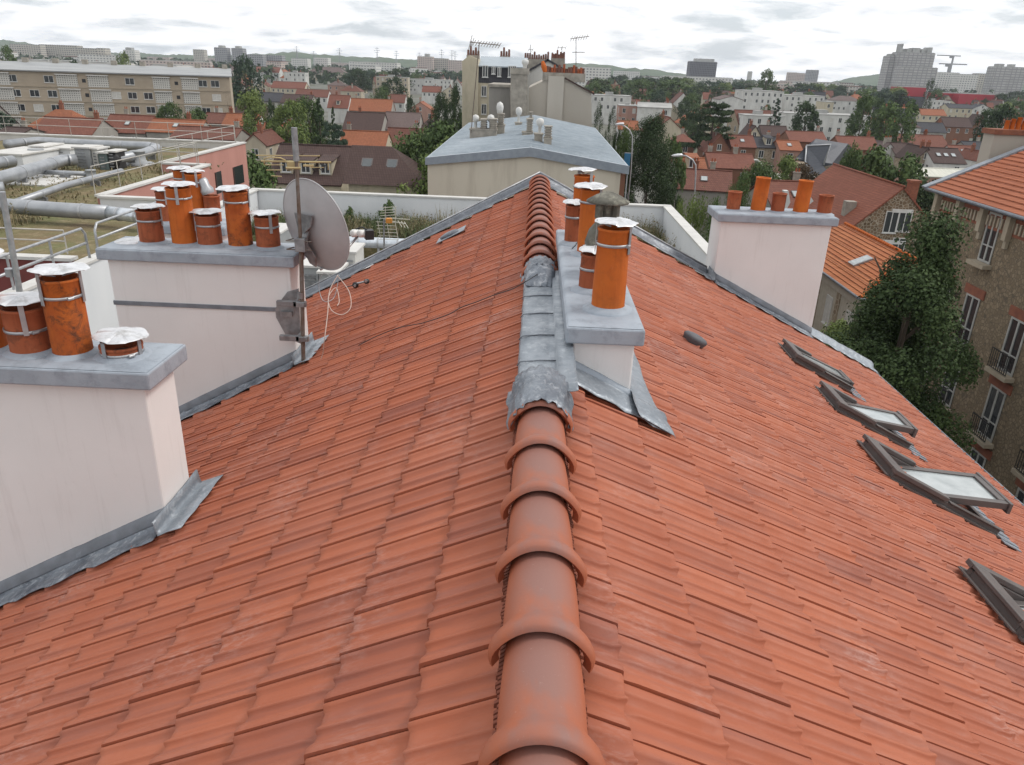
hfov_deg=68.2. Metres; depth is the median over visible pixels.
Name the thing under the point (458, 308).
cable
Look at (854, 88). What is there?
building
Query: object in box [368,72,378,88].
tree
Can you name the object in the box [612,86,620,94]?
tree
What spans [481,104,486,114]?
window
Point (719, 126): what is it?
tree
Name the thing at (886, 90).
tree
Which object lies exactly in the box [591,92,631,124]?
house
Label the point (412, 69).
building
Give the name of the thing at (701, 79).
apartment block
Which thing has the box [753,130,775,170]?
house
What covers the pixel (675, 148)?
tree
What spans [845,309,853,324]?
window
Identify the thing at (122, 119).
house
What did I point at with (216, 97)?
window
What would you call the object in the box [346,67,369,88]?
tree
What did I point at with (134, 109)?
window
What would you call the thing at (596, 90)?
tree
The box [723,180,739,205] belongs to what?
tree
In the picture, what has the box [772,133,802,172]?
house
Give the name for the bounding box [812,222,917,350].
house
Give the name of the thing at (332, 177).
house
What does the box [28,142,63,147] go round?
roof unit
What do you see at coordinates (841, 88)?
tree
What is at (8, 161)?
air duct
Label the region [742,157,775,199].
shrub
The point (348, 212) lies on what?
shrub
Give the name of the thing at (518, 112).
roof chimney
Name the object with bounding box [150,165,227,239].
chimney stack
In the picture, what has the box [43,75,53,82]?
window
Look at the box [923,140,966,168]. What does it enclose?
house
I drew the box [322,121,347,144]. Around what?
conifer tree
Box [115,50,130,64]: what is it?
tree
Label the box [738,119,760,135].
house
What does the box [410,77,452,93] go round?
house
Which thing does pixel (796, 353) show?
roof window
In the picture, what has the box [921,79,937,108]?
tree
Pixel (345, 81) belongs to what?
tree
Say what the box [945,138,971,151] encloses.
house
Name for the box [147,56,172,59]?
building
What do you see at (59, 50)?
apartment block
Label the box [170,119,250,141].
house
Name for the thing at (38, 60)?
apartment block
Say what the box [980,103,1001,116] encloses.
shrub
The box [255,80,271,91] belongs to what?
house
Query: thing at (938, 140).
house
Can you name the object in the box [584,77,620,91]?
tree
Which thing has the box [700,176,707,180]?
roof window
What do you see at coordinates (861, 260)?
roof window
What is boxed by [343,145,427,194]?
house
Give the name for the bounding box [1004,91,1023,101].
tree
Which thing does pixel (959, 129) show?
house
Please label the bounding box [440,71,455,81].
tree
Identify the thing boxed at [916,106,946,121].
house
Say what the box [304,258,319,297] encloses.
air conditioner
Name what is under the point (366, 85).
tree
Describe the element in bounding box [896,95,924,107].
house
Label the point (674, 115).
house
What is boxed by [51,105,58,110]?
window
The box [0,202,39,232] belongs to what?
dry weeds
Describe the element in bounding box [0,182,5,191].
air duct
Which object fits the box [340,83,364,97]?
house
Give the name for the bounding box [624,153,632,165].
street banner
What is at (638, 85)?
tree
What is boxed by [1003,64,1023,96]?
apartment block
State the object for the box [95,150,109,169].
condenser unit
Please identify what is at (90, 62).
apartment block
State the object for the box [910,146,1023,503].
stone building
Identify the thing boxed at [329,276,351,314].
cable
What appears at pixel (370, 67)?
building
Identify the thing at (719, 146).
window
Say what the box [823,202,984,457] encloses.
tree
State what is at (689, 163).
house
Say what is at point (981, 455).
window
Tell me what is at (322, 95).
house
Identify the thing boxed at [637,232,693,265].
dry weeds
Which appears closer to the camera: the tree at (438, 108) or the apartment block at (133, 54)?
the tree at (438, 108)
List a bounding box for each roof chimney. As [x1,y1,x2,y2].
[469,114,497,137]
[496,102,505,133]
[515,107,521,124]
[522,118,533,134]
[534,118,543,141]
[543,125,552,144]
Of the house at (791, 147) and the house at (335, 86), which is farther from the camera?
the house at (335, 86)
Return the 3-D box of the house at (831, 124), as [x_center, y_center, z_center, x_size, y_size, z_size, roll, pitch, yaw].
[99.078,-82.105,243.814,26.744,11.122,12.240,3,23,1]
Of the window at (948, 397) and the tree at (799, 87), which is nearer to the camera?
the window at (948, 397)
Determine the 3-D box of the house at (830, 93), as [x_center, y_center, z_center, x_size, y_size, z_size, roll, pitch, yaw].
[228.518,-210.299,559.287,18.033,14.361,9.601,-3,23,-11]
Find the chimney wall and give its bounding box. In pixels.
[976,117,1023,163]
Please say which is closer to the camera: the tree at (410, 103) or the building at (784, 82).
the tree at (410, 103)
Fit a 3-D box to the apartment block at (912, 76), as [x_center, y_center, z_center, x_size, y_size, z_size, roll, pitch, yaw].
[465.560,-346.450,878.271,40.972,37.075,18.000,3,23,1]
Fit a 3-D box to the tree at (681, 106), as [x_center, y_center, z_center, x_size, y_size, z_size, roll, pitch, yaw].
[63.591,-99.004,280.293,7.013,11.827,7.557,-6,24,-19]
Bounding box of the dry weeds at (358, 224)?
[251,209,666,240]
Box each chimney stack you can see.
[0,248,222,606]
[95,181,328,419]
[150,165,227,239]
[556,167,675,437]
[703,176,838,337]
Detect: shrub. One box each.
[155,101,184,118]
[184,106,207,120]
[235,86,267,134]
[246,149,281,188]
[263,98,311,143]
[285,95,337,143]
[343,206,356,221]
[377,199,398,226]
[390,122,425,160]
[396,135,451,194]
[411,117,458,172]
[678,120,698,143]
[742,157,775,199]
[773,153,798,179]
[788,162,819,179]
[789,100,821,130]
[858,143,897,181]
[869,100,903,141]
[882,151,926,205]
[902,171,935,218]
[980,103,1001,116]
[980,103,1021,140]
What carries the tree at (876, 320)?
on the road
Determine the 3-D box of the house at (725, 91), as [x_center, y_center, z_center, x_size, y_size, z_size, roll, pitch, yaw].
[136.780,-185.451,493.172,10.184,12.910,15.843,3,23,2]
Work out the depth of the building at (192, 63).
794.32 m
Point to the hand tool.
(356, 284)
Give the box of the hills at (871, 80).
[833,74,1023,91]
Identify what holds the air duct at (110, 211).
attached to the air duct at (67, 210)
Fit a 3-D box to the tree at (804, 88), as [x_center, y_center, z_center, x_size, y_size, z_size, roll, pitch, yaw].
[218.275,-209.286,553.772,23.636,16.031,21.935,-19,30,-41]
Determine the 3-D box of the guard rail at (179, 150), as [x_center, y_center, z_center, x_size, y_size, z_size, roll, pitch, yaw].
[-15.572,-10.753,35.396,1.742,0.970,0.039,3,23,1]
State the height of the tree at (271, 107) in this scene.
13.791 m
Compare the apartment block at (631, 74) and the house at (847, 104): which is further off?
the apartment block at (631, 74)
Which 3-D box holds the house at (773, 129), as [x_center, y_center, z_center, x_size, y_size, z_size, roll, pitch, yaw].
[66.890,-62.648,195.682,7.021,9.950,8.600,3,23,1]
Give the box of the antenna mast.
[275,127,308,363]
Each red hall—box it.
[890,86,925,96]
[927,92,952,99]
[952,92,997,104]
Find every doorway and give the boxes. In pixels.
[215,171,222,193]
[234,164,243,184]
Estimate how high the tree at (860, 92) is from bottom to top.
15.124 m
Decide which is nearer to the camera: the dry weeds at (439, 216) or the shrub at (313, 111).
the dry weeds at (439, 216)
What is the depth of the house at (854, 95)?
486.31 m
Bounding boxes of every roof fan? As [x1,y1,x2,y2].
[27,148,43,150]
[81,169,95,177]
[126,150,153,166]
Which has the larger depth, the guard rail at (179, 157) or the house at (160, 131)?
the house at (160, 131)
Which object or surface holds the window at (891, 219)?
in the house at (879, 208)
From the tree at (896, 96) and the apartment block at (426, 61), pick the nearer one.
the tree at (896, 96)
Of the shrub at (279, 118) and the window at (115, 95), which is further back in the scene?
the window at (115, 95)
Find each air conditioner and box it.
[279,223,293,242]
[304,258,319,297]
[316,262,348,287]
[346,242,364,277]
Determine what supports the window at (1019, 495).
in the stone building at (988, 194)
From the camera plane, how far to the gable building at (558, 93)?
73.77 m
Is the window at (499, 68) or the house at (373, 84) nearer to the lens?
the window at (499, 68)
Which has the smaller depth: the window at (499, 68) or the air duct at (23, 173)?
the air duct at (23, 173)
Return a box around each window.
[9,74,16,81]
[13,89,21,96]
[18,104,25,110]
[29,90,39,96]
[33,104,44,111]
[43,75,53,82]
[47,90,57,97]
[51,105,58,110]
[111,92,121,98]
[125,78,134,84]
[127,92,136,98]
[130,106,139,112]
[143,92,153,99]
[146,106,155,113]
[198,80,206,86]
[202,108,210,112]
[210,80,219,87]
[212,94,220,100]
[251,149,259,159]
[361,158,372,165]
[386,159,397,166]
[481,86,486,96]
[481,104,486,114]
[482,65,487,77]
[497,67,500,76]
[507,66,512,77]
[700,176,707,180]
[716,144,721,150]
[758,150,763,157]
[778,338,865,401]
[814,380,927,461]
[821,294,832,326]
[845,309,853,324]
[848,255,873,265]
[856,434,1021,552]
[881,211,899,233]
[892,238,905,249]
[895,213,912,232]
[930,350,959,412]
[945,282,985,350]
[958,558,1023,642]
[965,374,1012,448]
[966,211,1002,269]
[969,440,992,467]
[984,305,1023,382]
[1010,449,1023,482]
[1015,478,1023,503]
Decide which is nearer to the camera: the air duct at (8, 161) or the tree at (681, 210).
the air duct at (8, 161)
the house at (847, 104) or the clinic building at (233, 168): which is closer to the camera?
the clinic building at (233, 168)
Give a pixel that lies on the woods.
(325, 77)
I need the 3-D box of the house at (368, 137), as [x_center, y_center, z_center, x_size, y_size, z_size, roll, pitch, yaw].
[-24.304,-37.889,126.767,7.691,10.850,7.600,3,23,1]
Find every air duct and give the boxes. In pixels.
[0,154,77,184]
[0,155,17,168]
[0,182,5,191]
[0,198,109,220]
[3,137,161,162]
[15,168,123,200]
[42,170,85,177]
[104,206,135,222]
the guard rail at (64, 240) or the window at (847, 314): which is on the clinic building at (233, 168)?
the guard rail at (64, 240)
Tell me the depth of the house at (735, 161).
117.26 m
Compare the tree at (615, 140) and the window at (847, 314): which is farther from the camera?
the tree at (615, 140)
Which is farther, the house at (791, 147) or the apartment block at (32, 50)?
the apartment block at (32, 50)
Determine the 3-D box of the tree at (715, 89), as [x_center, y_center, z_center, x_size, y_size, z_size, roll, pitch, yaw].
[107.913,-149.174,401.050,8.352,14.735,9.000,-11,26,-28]
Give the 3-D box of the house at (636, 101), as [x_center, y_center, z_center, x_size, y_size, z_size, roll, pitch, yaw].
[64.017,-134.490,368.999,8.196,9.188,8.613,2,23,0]
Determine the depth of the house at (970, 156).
154.62 m
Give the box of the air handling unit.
[71,144,103,168]
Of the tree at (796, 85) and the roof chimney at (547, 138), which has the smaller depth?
the roof chimney at (547, 138)
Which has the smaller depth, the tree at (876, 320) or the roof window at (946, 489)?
the roof window at (946, 489)
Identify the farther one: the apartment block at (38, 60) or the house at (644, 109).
the apartment block at (38, 60)
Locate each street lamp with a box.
[615,122,632,200]
[672,153,695,225]
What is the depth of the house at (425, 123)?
179.20 m
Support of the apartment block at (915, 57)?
on the ground
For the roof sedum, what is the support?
on the clinic building at (233, 168)
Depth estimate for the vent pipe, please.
13.57 m
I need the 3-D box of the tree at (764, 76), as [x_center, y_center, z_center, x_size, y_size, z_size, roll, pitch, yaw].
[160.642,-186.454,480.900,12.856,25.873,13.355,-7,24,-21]
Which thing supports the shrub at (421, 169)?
on the ground
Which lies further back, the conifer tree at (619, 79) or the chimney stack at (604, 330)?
the conifer tree at (619, 79)
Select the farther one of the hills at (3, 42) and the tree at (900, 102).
the hills at (3, 42)
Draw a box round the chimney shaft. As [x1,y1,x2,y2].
[510,59,528,116]
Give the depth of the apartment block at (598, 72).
830.63 m
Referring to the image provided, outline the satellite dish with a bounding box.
[283,178,373,270]
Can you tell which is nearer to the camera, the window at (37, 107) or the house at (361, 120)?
the window at (37, 107)
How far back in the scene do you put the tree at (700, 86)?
470.91 m
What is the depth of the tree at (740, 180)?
54.12 m
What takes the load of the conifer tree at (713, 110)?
on the ground
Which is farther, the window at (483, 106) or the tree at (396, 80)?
the tree at (396, 80)
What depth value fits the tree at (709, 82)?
539.79 m
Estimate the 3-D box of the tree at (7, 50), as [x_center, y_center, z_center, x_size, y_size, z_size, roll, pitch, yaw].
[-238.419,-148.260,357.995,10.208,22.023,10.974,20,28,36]
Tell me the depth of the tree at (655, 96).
320.76 m
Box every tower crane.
[937,55,960,71]
[939,63,966,71]
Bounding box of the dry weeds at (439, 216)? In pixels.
[435,205,651,231]
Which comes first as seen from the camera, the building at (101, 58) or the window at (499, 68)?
the window at (499, 68)
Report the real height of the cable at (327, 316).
1.028 m
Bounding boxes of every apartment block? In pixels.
[0,57,234,125]
[9,44,47,58]
[17,59,48,61]
[39,44,82,59]
[48,60,134,64]
[76,48,96,54]
[96,48,110,54]
[123,47,140,63]
[151,64,193,66]
[193,49,207,61]
[214,45,231,64]
[231,46,246,64]
[243,54,266,66]
[266,55,284,60]
[291,58,310,70]
[314,57,330,66]
[349,61,400,73]
[417,54,433,70]
[434,58,448,70]
[448,60,461,72]
[578,66,610,86]
[613,71,639,79]
[663,75,732,85]
[747,71,751,79]
[786,72,796,80]
[796,73,804,80]
[804,70,818,81]
[877,54,894,90]
[889,44,934,88]
[891,66,937,99]
[933,72,959,91]
[949,74,978,92]
[972,73,985,92]
[981,64,1009,94]
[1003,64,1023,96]
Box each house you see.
[0,106,19,128]
[0,117,46,133]
[28,100,84,127]
[34,110,118,136]
[107,106,155,137]
[144,111,210,138]
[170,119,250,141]
[205,106,226,126]
[221,106,263,131]
[235,105,272,117]
[245,122,284,187]
[254,66,282,82]
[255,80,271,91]
[258,88,283,110]
[263,115,308,139]
[270,143,351,191]
[271,79,309,93]
[280,92,316,120]
[284,70,308,84]
[295,86,330,111]
[308,66,346,81]
[327,92,350,122]
[328,79,348,94]
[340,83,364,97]
[340,122,392,145]
[342,106,387,130]
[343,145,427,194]
[348,95,395,112]
[372,75,386,95]
[375,75,409,97]
[385,107,423,130]
[387,120,427,148]
[390,92,407,111]
[406,98,432,122]
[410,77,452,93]
[421,108,439,127]
[422,84,442,103]
[442,84,458,103]
[452,76,461,94]
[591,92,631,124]
[615,103,636,129]
[615,115,638,147]
[631,89,646,103]
[634,98,649,104]
[636,99,671,127]
[639,109,687,163]
[664,98,679,120]
[669,127,694,161]
[669,153,706,204]
[670,90,687,109]
[674,108,720,132]
[674,157,732,240]
[696,127,730,156]
[700,90,723,105]
[702,143,755,198]
[711,93,744,125]
[717,88,730,93]
[725,129,756,157]
[726,106,770,134]
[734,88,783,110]
[738,110,784,133]
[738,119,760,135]
[742,168,801,208]
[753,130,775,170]
[757,120,786,136]
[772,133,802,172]
[777,109,870,140]
[780,126,826,161]
[781,92,824,110]
[793,139,851,174]
[801,89,825,99]
[809,163,929,256]
[811,88,833,97]
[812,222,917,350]
[815,100,833,112]
[826,93,856,113]
[830,129,876,171]
[851,92,860,98]
[871,105,915,122]
[875,136,893,175]
[887,136,911,180]
[892,129,946,146]
[894,139,929,180]
[895,167,962,210]
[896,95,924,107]
[898,123,921,133]
[914,119,946,138]
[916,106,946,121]
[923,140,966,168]
[924,98,950,108]
[936,115,972,143]
[939,95,951,99]
[941,102,972,117]
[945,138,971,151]
[956,135,981,149]
[960,143,978,167]
[969,111,983,137]
[970,98,1002,109]
[970,101,990,117]
[972,100,993,115]
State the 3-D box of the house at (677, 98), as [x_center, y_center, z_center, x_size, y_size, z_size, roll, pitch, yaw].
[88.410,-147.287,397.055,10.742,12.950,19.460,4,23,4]
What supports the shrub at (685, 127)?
on the ground
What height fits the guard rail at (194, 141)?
0.970 m
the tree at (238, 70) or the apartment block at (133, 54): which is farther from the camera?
the apartment block at (133, 54)
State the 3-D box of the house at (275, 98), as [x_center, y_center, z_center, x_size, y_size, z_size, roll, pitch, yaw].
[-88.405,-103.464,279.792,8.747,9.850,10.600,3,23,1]
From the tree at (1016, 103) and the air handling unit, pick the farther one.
the tree at (1016, 103)
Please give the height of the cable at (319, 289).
0.248 m
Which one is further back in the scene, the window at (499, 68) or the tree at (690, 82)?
the tree at (690, 82)
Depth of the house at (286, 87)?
420.48 m
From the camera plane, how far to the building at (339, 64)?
1683.68 m
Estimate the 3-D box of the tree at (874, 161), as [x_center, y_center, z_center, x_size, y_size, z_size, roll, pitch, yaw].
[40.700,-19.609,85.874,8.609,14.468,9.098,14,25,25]
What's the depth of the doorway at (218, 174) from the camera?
42.30 m
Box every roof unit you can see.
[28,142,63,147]
[46,144,77,154]
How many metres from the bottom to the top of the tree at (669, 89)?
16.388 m
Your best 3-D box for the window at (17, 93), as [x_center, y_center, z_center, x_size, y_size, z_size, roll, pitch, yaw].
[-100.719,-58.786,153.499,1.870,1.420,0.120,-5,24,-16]
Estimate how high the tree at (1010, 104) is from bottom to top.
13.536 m
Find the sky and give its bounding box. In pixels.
[0,0,1023,81]
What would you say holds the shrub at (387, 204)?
on the terrace building at (689, 240)
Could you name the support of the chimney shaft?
attached to the gable building at (558, 93)
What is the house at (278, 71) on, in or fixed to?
on the ground
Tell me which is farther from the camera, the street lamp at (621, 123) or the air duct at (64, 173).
the street lamp at (621, 123)
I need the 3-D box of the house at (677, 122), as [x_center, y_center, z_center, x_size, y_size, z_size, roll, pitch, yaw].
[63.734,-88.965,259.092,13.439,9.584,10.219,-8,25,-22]
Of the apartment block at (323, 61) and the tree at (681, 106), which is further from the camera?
the apartment block at (323, 61)
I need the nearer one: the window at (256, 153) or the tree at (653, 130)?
the tree at (653, 130)
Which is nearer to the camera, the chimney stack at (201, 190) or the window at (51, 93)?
the chimney stack at (201, 190)
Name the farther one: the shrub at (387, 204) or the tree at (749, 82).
the tree at (749, 82)
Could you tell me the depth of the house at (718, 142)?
153.49 m
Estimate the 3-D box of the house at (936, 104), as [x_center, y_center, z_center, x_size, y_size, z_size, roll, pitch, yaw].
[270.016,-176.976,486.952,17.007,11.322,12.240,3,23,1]
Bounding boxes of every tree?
[0,44,16,60]
[0,111,29,129]
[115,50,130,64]
[230,53,264,108]
[265,98,277,126]
[312,97,330,144]
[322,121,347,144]
[329,107,336,140]
[341,69,353,84]
[343,67,374,92]
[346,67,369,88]
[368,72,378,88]
[369,85,390,98]
[380,76,408,95]
[385,67,414,86]
[405,95,416,111]
[409,73,419,78]
[427,87,450,139]
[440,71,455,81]
[441,81,461,135]
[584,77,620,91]
[588,81,603,93]
[594,99,603,132]
[600,87,612,92]
[604,107,616,147]
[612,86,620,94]
[612,127,622,157]
[615,76,623,94]
[615,119,638,202]
[616,74,628,82]
[622,79,644,93]
[622,112,683,204]
[624,78,659,103]
[644,89,665,102]
[650,76,681,89]
[653,82,678,98]
[656,77,686,87]
[656,79,695,99]
[657,133,686,209]
[663,92,671,100]
[672,99,692,120]
[676,198,685,217]
[678,95,701,115]
[678,109,709,151]
[679,101,736,148]
[681,78,696,85]
[682,92,700,111]
[682,186,707,236]
[684,88,693,100]
[691,84,711,103]
[699,80,720,89]
[700,196,720,242]
[708,87,722,100]
[710,116,725,133]
[711,83,733,93]
[720,82,734,91]
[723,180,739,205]
[729,82,745,88]
[735,167,750,206]
[738,81,757,87]
[757,68,777,90]
[760,104,772,109]
[768,98,781,124]
[786,82,805,92]
[793,83,823,90]
[798,85,817,91]
[814,83,826,89]
[820,318,860,343]
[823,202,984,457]
[824,84,838,89]
[831,91,846,97]
[838,300,925,373]
[839,84,847,95]
[839,139,863,170]
[844,91,877,135]
[855,89,873,94]
[862,91,892,111]
[864,95,880,112]
[869,98,885,137]
[874,89,890,97]
[879,89,911,106]
[881,86,907,99]
[884,99,920,143]
[891,93,902,107]
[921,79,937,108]
[926,89,945,99]
[972,107,994,140]
[994,93,1011,103]
[1000,101,1015,107]
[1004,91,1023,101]
[1007,95,1023,100]
[1011,102,1023,117]
[1013,101,1023,109]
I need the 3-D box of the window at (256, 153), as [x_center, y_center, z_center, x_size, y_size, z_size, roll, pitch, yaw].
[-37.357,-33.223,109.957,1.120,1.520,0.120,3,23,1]
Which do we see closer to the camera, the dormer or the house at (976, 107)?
the dormer
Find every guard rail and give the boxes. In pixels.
[0,116,234,138]
[0,227,67,253]
[0,227,90,289]
[90,143,197,193]
[93,201,155,247]
[156,126,235,160]
[160,141,198,163]
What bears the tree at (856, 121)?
on the ground
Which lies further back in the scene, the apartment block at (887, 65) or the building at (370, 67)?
the apartment block at (887, 65)
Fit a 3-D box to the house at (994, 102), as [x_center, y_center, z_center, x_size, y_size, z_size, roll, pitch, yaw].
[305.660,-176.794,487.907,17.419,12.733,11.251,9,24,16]
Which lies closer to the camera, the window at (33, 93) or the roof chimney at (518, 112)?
the roof chimney at (518, 112)
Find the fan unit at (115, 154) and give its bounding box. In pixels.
[104,148,126,169]
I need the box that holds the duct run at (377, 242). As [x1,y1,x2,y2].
[349,236,423,251]
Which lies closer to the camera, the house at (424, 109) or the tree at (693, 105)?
the house at (424, 109)
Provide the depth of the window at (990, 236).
34.07 m
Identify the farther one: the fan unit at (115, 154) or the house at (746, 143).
the house at (746, 143)
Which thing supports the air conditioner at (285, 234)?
on the terrace building at (689, 240)
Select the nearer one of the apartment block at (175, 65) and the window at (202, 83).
the window at (202, 83)
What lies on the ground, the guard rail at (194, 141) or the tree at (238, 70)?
the tree at (238, 70)
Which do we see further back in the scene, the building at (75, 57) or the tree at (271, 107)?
the building at (75, 57)
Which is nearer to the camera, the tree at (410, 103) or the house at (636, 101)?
the tree at (410, 103)
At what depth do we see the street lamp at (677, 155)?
49.80 m
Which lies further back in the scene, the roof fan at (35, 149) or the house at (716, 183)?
the house at (716, 183)
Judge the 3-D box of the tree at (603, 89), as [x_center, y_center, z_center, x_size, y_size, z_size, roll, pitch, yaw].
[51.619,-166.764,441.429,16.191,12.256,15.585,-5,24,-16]
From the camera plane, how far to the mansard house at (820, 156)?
138.56 m
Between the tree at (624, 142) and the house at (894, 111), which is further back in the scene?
the house at (894, 111)
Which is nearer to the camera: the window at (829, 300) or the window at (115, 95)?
the window at (829, 300)
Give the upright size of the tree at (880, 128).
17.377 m
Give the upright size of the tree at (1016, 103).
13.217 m
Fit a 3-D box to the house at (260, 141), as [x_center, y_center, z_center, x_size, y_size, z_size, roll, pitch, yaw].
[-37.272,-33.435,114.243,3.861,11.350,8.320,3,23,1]
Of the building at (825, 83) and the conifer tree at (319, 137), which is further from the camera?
the building at (825, 83)
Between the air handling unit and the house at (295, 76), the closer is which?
the air handling unit
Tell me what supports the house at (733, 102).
on the ground
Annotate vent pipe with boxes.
[0,191,22,291]
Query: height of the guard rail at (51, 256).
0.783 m
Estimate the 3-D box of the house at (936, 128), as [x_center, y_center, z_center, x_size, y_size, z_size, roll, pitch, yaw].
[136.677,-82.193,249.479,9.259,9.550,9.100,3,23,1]
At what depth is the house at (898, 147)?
161.44 m
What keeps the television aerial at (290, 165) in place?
attached to the antenna mast
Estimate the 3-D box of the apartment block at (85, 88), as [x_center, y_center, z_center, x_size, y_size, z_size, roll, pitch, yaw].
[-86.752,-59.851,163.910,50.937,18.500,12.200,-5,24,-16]
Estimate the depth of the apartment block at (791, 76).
1559.61 m
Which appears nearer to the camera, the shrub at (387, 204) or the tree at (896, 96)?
the shrub at (387, 204)
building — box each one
[0,52,17,59]
[0,132,249,291]
[0,171,1023,764]
[0,188,707,339]
[63,56,77,59]
[77,54,128,61]
[140,59,212,67]
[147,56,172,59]
[266,61,287,68]
[331,62,348,67]
[350,65,380,71]
[410,67,427,74]
[425,115,629,198]
[462,47,564,127]
[488,82,510,117]
[528,59,561,114]
[529,61,594,126]
[743,82,797,90]
[778,80,811,83]
[792,81,840,86]
[835,82,853,85]
[841,85,872,92]
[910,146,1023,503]
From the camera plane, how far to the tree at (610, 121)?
111.43 m
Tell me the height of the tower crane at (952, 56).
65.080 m
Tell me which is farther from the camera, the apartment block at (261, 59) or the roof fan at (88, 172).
the apartment block at (261, 59)
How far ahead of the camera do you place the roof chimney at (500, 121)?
55.98 m
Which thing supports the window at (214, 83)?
in the apartment block at (85, 88)
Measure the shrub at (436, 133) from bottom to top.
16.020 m
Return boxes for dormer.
[782,190,812,207]
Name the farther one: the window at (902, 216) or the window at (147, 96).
the window at (147, 96)
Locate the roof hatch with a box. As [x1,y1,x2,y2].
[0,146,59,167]
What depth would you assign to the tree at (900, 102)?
420.79 m
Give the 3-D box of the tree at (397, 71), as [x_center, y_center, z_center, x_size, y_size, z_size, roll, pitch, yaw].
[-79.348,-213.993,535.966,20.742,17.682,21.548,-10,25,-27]
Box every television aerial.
[256,155,330,176]
[376,206,409,248]
[468,37,500,131]
[570,34,588,52]
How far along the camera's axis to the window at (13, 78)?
152.45 m
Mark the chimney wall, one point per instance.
(999, 141)
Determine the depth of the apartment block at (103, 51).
933.17 m
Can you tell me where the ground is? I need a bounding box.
[253,80,972,201]
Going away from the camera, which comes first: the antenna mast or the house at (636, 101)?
the antenna mast
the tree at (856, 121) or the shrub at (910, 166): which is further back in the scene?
the tree at (856, 121)
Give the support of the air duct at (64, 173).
on the clinic building at (233, 168)
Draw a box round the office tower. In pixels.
[686,58,716,76]
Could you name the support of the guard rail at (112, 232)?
on the terrace building at (689, 240)
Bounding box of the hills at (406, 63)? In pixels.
[178,52,752,80]
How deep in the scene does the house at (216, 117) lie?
153.00 m
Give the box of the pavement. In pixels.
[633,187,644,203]
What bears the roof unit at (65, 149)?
on the clinic building at (233, 168)
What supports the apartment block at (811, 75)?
on the ground
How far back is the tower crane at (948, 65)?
1131.82 m
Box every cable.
[318,273,338,301]
[321,275,337,358]
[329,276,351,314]
[358,242,577,345]
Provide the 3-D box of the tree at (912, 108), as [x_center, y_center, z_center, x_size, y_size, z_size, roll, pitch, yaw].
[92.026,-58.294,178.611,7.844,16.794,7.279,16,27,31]
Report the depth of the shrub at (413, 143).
79.97 m
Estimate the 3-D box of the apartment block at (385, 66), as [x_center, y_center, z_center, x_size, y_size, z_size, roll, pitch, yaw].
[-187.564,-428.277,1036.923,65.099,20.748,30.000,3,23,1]
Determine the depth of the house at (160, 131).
130.01 m
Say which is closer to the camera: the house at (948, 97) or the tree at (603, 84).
the tree at (603, 84)
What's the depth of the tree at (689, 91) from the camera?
406.01 m
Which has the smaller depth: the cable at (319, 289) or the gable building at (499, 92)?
the cable at (319, 289)
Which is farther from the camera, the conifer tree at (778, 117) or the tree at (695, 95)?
the tree at (695, 95)
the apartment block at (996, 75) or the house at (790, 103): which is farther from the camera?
the apartment block at (996, 75)
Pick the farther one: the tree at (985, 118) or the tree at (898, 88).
the tree at (898, 88)
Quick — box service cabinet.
[90,146,109,168]
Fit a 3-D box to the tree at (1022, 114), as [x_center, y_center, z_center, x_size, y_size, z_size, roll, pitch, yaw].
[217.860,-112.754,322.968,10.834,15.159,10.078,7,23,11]
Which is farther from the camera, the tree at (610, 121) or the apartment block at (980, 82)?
the apartment block at (980, 82)
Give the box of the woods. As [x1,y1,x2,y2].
[0,52,1023,97]
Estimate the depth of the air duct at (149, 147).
41.52 m
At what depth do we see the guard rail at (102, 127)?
45.38 m
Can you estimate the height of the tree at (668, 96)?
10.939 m
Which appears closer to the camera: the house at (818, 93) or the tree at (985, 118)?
the tree at (985, 118)
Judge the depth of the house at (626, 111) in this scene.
243.67 m
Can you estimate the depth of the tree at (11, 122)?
134.60 m
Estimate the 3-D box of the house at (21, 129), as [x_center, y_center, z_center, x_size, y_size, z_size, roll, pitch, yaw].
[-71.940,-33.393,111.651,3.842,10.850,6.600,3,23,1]
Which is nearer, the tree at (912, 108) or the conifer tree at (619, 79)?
the tree at (912, 108)
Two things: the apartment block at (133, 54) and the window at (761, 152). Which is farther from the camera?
the apartment block at (133, 54)
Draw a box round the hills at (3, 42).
[0,39,192,57]
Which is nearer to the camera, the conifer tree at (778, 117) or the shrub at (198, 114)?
the shrub at (198, 114)
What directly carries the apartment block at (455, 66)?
on the ground
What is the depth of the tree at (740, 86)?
555.89 m
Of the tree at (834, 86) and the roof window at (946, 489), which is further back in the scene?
the tree at (834, 86)
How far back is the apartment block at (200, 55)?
1395.98 m
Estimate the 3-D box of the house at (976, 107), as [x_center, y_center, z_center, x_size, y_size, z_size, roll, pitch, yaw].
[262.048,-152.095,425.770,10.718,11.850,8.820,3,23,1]
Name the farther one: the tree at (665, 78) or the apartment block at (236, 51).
the apartment block at (236, 51)
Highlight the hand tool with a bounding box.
[345,279,369,287]
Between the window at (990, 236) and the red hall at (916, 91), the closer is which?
the window at (990, 236)
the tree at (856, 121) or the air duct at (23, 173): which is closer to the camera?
the air duct at (23, 173)
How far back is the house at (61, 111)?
136.08 m
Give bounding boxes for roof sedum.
[0,159,223,227]

